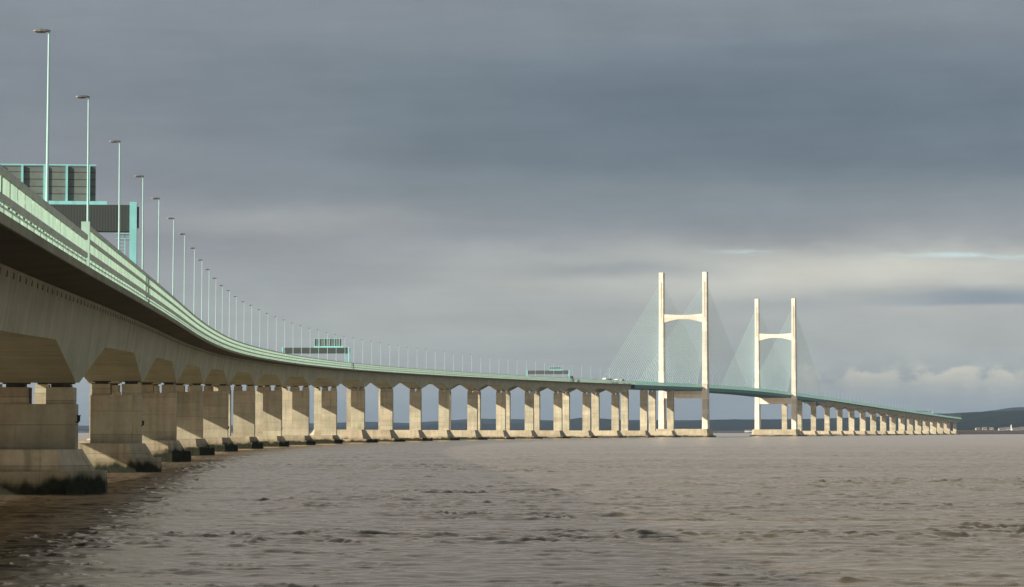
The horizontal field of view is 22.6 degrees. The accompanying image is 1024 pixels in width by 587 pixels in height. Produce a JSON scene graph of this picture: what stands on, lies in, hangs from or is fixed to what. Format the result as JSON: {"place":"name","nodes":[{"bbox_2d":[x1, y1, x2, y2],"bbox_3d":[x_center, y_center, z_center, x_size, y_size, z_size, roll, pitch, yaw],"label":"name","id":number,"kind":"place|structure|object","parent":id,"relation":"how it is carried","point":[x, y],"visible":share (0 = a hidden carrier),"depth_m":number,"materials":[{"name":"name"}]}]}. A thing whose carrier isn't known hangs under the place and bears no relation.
{"place":"outdoors","nodes":[
{"label":"outdoors","id":0,"kind":"place"},
{"bbox_2d":[0,433,1023,586],"bbox_3d":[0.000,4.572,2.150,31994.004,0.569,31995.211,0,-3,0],"label":"water","id":1,"kind":"structure","parent":0,"point":[732,510],"depth_m":134.59,"materials":[{"name":"brown liquid"}]},
{"bbox_2d":[0,383,107,494],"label":"bridge pier","id":2,"kind":"structure","parent":1,"relation":"in","point":[41,452],"depth_m":188.74,"materials":[{"name":"concrete"}]},
{"bbox_2d":[0,381,161,472],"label":"bridge pier","id":3,"kind":"structure","parent":1,"relation":"in","point":[115,445],"depth_m":286.33,"materials":[{"name":"concrete"}]},
{"bbox_2d":[34,382,190,461],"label":"bridge pier","id":4,"kind":"structure","parent":1,"relation":"in","point":[159,426],"depth_m":383.93,"materials":[{"name":"concrete"}]},
{"bbox_2d":[87,383,214,455],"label":"bridge pier","id":5,"kind":"structure","parent":1,"relation":"in","point":[190,422],"depth_m":481.55,"materials":[{"name":"concrete"}]},
{"bbox_2d":[141,384,237,451],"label":"bridge pier","id":6,"kind":"structure","parent":1,"relation":"in","point":[215,417],"depth_m":579.17,"materials":[{"name":"concrete"}]},
{"bbox_2d":[185,385,262,448],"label":"bridge pier","id":7,"kind":"structure","parent":1,"relation":"in","point":[243,437],"depth_m":676.90,"materials":[{"name":"concrete"}]},
{"bbox_2d":[213,385,288,446],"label":"bridge pier","id":8,"kind":"structure","parent":1,"relation":"in","point":[272,436],"depth_m":774.74,"materials":[{"name":"concrete"}]},
{"bbox_2d":[255,386,315,444],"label":"bridge pier","id":9,"kind":"structure","parent":1,"relation":"in","point":[300,416],"depth_m":872.62,"materials":[{"name":"concrete"}]},
{"bbox_2d":[282,387,342,443],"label":"bridge pier","id":10,"kind":"structure","parent":1,"relation":"in","point":[328,435],"depth_m":970.58,"materials":[{"name":"concrete"}]},
{"bbox_2d":[310,387,377,442],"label":"bridge pier","id":11,"kind":"structure","parent":1,"relation":"in","point":[357,433],"depth_m":1068.09,"materials":[{"name":"concrete"}]},
{"bbox_2d":[346,388,404,441],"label":"bridge pier","id":12,"kind":"structure","parent":1,"relation":"in","point":[386,432],"depth_m":1165.59,"materials":[{"name":"concrete"}]},
{"bbox_2d":[378,388,432,440],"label":"bridge pier","id":13,"kind":"structure","parent":1,"relation":"in","point":[414,432],"depth_m":1262.88,"materials":[{"name":"concrete"}]},
{"bbox_2d":[416,389,459,439],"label":"bridge pier","id":14,"kind":"structure","parent":1,"relation":"in","point":[443,432],"depth_m":1359.87,"materials":[{"name":"concrete"}]},
{"bbox_2d":[443,389,487,439],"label":"bridge pier","id":15,"kind":"structure","parent":1,"relation":"in","point":[471,432],"depth_m":1456.83,"materials":[{"name":"concrete"}]},
{"bbox_2d":[472,390,514,438],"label":"bridge pier","id":16,"kind":"structure","parent":1,"relation":"in","point":[500,432],"depth_m":1553.51,"materials":[{"name":"concrete"}]},
{"bbox_2d":[501,391,542,438],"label":"bridge pier","id":17,"kind":"structure","parent":1,"relation":"in","point":[528,432],"depth_m":1649.75,"materials":[{"name":"concrete"}]},
{"bbox_2d":[534,392,569,437],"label":"bridge pier","id":18,"kind":"structure","parent":1,"relation":"in","point":[557,432],"depth_m":1745.54,"materials":[{"name":"concrete"}]},
{"bbox_2d":[562,392,598,437],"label":"bridge pier","id":19,"kind":"structure","parent":1,"relation":"in","point":[586,432],"depth_m":1840.92,"materials":[{"name":"concrete"}]},
{"bbox_2d":[0,211,634,392],"bbox_3d":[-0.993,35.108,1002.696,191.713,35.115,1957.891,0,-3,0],"label":"concrete viaduct","id":20,"kind":"object","parent":19,"relation":"on","point":[65,317],"visible":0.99,"depth_m":209.58,"materials":[{"name":"concrete"}]},
{"bbox_2d":[33,29,50,202],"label":"street lamp","id":21,"kind":"object","parent":20,"relation":"on","point":[47,131],"visible":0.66,"depth_m":127.44,"materials":[{"name":"metal"}]},
{"bbox_2d":[0,164,87,264],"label":"wind barrier","id":22,"kind":"object","parent":20,"relation":"on","point":[48,219],"visible":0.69,"depth_m":115.49,"materials":[{"name":"metal"}]},
{"bbox_2d":[0,164,138,264],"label":"sign gantry","id":23,"kind":"object","parent":20,"relation":"on","point":[67,191],"visible":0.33,"depth_m":218.94,"materials":[{"name":"metal"}]},
{"bbox_2d":[76,95,89,221],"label":"street lamp","id":24,"kind":"object","parent":20,"relation":"on","point":[82,96],"visible":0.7,"depth_m":156.91,"materials":[{"name":"metal"}]},
{"bbox_2d":[109,140,120,249],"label":"street lamp","id":25,"kind":"object","parent":20,"relation":"on","point":[114,141],"visible":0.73,"depth_m":190.51,"materials":[{"name":"metal"}]},
{"bbox_2d":[134,175,143,269],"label":"street lamp","id":26,"kind":"object","parent":20,"relation":"on","point":[142,214],"visible":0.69,"depth_m":226.80,"materials":[{"name":"metal"}]},
{"bbox_2d":[151,197,159,282],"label":"street lamp","id":27,"kind":"object","parent":20,"relation":"on","point":[158,235],"visible":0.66,"depth_m":259.08,"materials":[{"name":"metal"}]},
{"bbox_2d":[167,217,173,295],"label":"street lamp","id":28,"kind":"object","parent":20,"relation":"on","point":[173,257],"visible":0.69,"depth_m":296.93,"materials":[{"name":"metal"}]},
{"bbox_2d":[180,233,184,305],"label":"street lamp","id":29,"kind":"object","parent":20,"relation":"on","point":[184,266],"visible":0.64,"depth_m":334.57,"materials":[{"name":"metal"}]},
{"bbox_2d":[190,247,194,314],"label":"street lamp","id":30,"kind":"object","parent":20,"relation":"on","point":[194,278],"visible":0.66,"depth_m":372.00,"materials":[{"name":"metal"}]},
{"bbox_2d":[219,285,222,333],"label":"street lamp","id":31,"kind":"object","parent":20,"relation":"on","point":[222,308],"visible":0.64,"depth_m":495.79,"materials":[{"name":"metal"}]},
{"bbox_2d":[226,290,229,336],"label":"street lamp","id":32,"kind":"object","parent":20,"relation":"on","point":[229,312],"visible":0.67,"depth_m":526.93,"materials":[{"name":"metal"}]},
{"bbox_2d":[233,296,236,339],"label":"street lamp","id":33,"kind":"object","parent":20,"relation":"on","point":[236,316],"visible":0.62,"depth_m":557.91,"materials":[{"name":"metal"}]},
{"bbox_2d":[274,316,276,350],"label":"street lamp","id":34,"kind":"object","parent":20,"relation":"on","point":[276,333],"visible":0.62,"depth_m":716.28,"materials":[{"name":"metal"}]},
{"bbox_2d":[282,338,349,367],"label":"sign gantry","id":35,"kind":"object","parent":20,"relation":"on","point":[334,346],"visible":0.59,"depth_m":991.22,"materials":[{"name":"metal"}]},
{"bbox_2d":[81,222,634,383],"bbox_3d":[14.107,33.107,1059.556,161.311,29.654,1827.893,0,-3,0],"label":"wind barrier","id":36,"kind":"object","parent":20,"relation":"on","point":[107,259],"visible":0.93,"depth_m":295.88,"materials":[{"name":"metal"}]},
{"bbox_2d":[527,366,569,377],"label":"sign gantry","id":37,"kind":"object","parent":20,"relation":"on","point":[554,370],"visible":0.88,"depth_m":1761.20,"materials":[{"name":"metal"}]},
{"bbox_2d":[591,393,626,437],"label":"bridge pier","id":38,"kind":"structure","parent":1,"relation":"in","point":[615,432],"depth_m":1935.93,"materials":[{"name":"concrete"}]},
{"bbox_2d":[620,389,654,436],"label":"bridge pier","id":39,"kind":"structure","parent":1,"relation":"in","point":[642,432],"depth_m":2030.50,"materials":[{"name":"concrete"}]},
{"bbox_2d":[648,390,680,436],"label":"bridge pier","id":40,"kind":"structure","parent":1,"relation":"in","point":[669,432],"depth_m":2124.40,"materials":[{"name":"concrete"}]},
{"bbox_2d":[656,272,715,436],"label":"bridge pylon","id":41,"kind":"object","parent":1,"relation":"in","point":[705,430],"visible":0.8,"depth_m":2208.52,"materials":[{"name":"concrete"}]},
{"bbox_2d":[641,284,704,380],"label":"stay cable","id":42,"kind":"object","parent":41,"relation":"attached to","point":[671,335],"visible":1,"depth_m":2087.52,"materials":[{"name":"white metal"}]},
{"bbox_2d":[628,384,825,401],"bbox_3d":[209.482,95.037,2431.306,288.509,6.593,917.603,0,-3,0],"label":"cable stayed deck","id":43,"kind":"structure","parent":42,"relation":"hanging from","point":[759,394],"depth_m":2384.23,"materials":[{"name":"green paint"}]},
{"bbox_2d":[635,381,825,399],"bbox_3d":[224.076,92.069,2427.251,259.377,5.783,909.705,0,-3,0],"label":"wind barrier","id":44,"kind":"object","parent":43,"relation":"on","point":[712,386],"visible":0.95,"depth_m":2315.18,"materials":[{"name":"metal"}]},
{"bbox_2d":[749,298,802,435],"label":"bridge pylon","id":45,"kind":"object","parent":1,"relation":"in","point":[794,430],"visible":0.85,"depth_m":2646.19,"materials":[{"name":"concrete"}]},
{"bbox_2d":[782,400,806,435],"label":"bridge pier","id":46,"kind":"structure","parent":1,"relation":"in","point":[784,413],"depth_m":2739.43,"materials":[{"name":"concrete"}]},
{"bbox_2d":[802,401,820,435],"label":"bridge pier","id":47,"kind":"structure","parent":1,"relation":"in","point":[813,432],"depth_m":2832.13,"materials":[{"name":"concrete"}]},
{"bbox_2d":[817,407,834,435],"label":"bridge pier","id":48,"kind":"structure","parent":1,"relation":"in","point":[826,432],"depth_m":2926.25,"materials":[{"name":"concrete"}]},
{"bbox_2d":[824,408,846,435],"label":"bridge pier","id":49,"kind":"structure","parent":1,"relation":"in","point":[839,432],"depth_m":3020.91,"materials":[{"name":"concrete"}]},
{"bbox_2d":[837,410,858,434],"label":"bridge pier","id":50,"kind":"structure","parent":1,"relation":"in","point":[852,425],"depth_m":3114.93,"materials":[{"name":"concrete"}]},
{"bbox_2d":[849,411,869,434],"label":"bridge pier","id":51,"kind":"structure","parent":1,"relation":"in","point":[863,425],"depth_m":3209.26,"materials":[{"name":"concrete"}]},
{"bbox_2d":[860,413,880,434],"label":"bridge pier","id":52,"kind":"structure","parent":1,"relation":"in","point":[873,432],"depth_m":3303.40,"materials":[{"name":"concrete"}]},
{"bbox_2d":[870,414,890,434],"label":"bridge pier","id":53,"kind":"structure","parent":1,"relation":"in","point":[883,432],"depth_m":3397.84,"materials":[{"name":"concrete"}]},
{"bbox_2d":[880,415,899,434],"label":"bridge pier","id":54,"kind":"structure","parent":1,"relation":"in","point":[893,424],"depth_m":3491.97,"materials":[{"name":"concrete"}]},
{"bbox_2d":[889,417,908,434],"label":"bridge pier","id":55,"kind":"structure","parent":1,"relation":"in","point":[902,432],"depth_m":3586.01,"materials":[{"name":"concrete"}]},
{"bbox_2d":[898,418,916,434],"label":"bridge pier","id":56,"kind":"structure","parent":1,"relation":"in","point":[910,432],"depth_m":3680.74,"materials":[{"name":"concrete"}]},
{"bbox_2d":[907,419,924,434],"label":"bridge pier","id":57,"kind":"structure","parent":1,"relation":"in","point":[919,429],"depth_m":3774.92,"materials":[{"name":"concrete"}]},
{"bbox_2d":[915,420,932,434],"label":"bridge pier","id":58,"kind":"structure","parent":1,"relation":"in","point":[926,432],"depth_m":3868.94,"materials":[{"name":"concrete"}]},
{"bbox_2d":[923,421,939,434],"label":"bridge pier","id":59,"kind":"structure","parent":1,"relation":"in","point":[934,432],"depth_m":3963.23,"materials":[{"name":"concrete"}]},
{"bbox_2d":[930,421,946,434],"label":"bridge pier","id":60,"kind":"structure","parent":1,"relation":"in","point":[941,432],"depth_m":4057.74,"materials":[{"name":"concrete"}]},
{"bbox_2d":[937,422,953,434],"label":"bridge pier","id":61,"kind":"structure","parent":1,"relation":"in","point":[948,432],"depth_m":4151.70,"materials":[{"name":"concrete"}]},
{"bbox_2d":[944,423,957,433],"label":"bridge pier","id":62,"kind":"structure","parent":1,"relation":"in","point":[954,431],"depth_m":4246.17,"materials":[{"name":"concrete"}]},
{"bbox_2d":[804,400,959,422],"bbox_3d":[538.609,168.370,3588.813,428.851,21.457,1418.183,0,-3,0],"label":"concrete viaduct","id":63,"kind":"object","parent":62,"relation":"on","point":[836,405],"visible":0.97,"depth_m":3387.05,"materials":[{"name":"concrete"}]},
{"bbox_2d":[826,398,960,418],"bbox_3d":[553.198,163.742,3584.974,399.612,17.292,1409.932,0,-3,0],"label":"wind barrier","id":64,"kind":"object","parent":63,"relation":"on","point":[832,399],"visible":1,"depth_m":3374.33,"materials":[{"name":"metal"}]},
{"bbox_2d":[0,0,1023,425],"label":"sky","id":65,"kind":"structure","parent":0,"point":[488,180],"materials":[{"name":"grey"}]},
{"bbox_2d":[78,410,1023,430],"bbox_3d":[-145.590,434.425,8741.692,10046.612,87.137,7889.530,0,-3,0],"label":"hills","id":66,"kind":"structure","parent":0,"point":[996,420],"depth_m":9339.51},
{"bbox_2d":[78,407,1023,428],"bbox_3d":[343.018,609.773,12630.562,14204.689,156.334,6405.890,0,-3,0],"label":"distant hills","id":67,"kind":"structure","parent":0,"point":[493,421],"depth_m":13680.51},
{"bbox_2d":[78,430,1023,433],"bbox_3d":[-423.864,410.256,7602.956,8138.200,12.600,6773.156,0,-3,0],"label":"shore","id":68,"kind":"structure","parent":0,"point":[990,431],"depth_m":5174.40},
{"bbox_2d":[1012,427,1022,429],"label":"house","id":69,"kind":"structure","parent":68,"relation":"on","point":[1017,428],"depth_m":5268.16,"materials":[{"name":"stone"}]}
]}

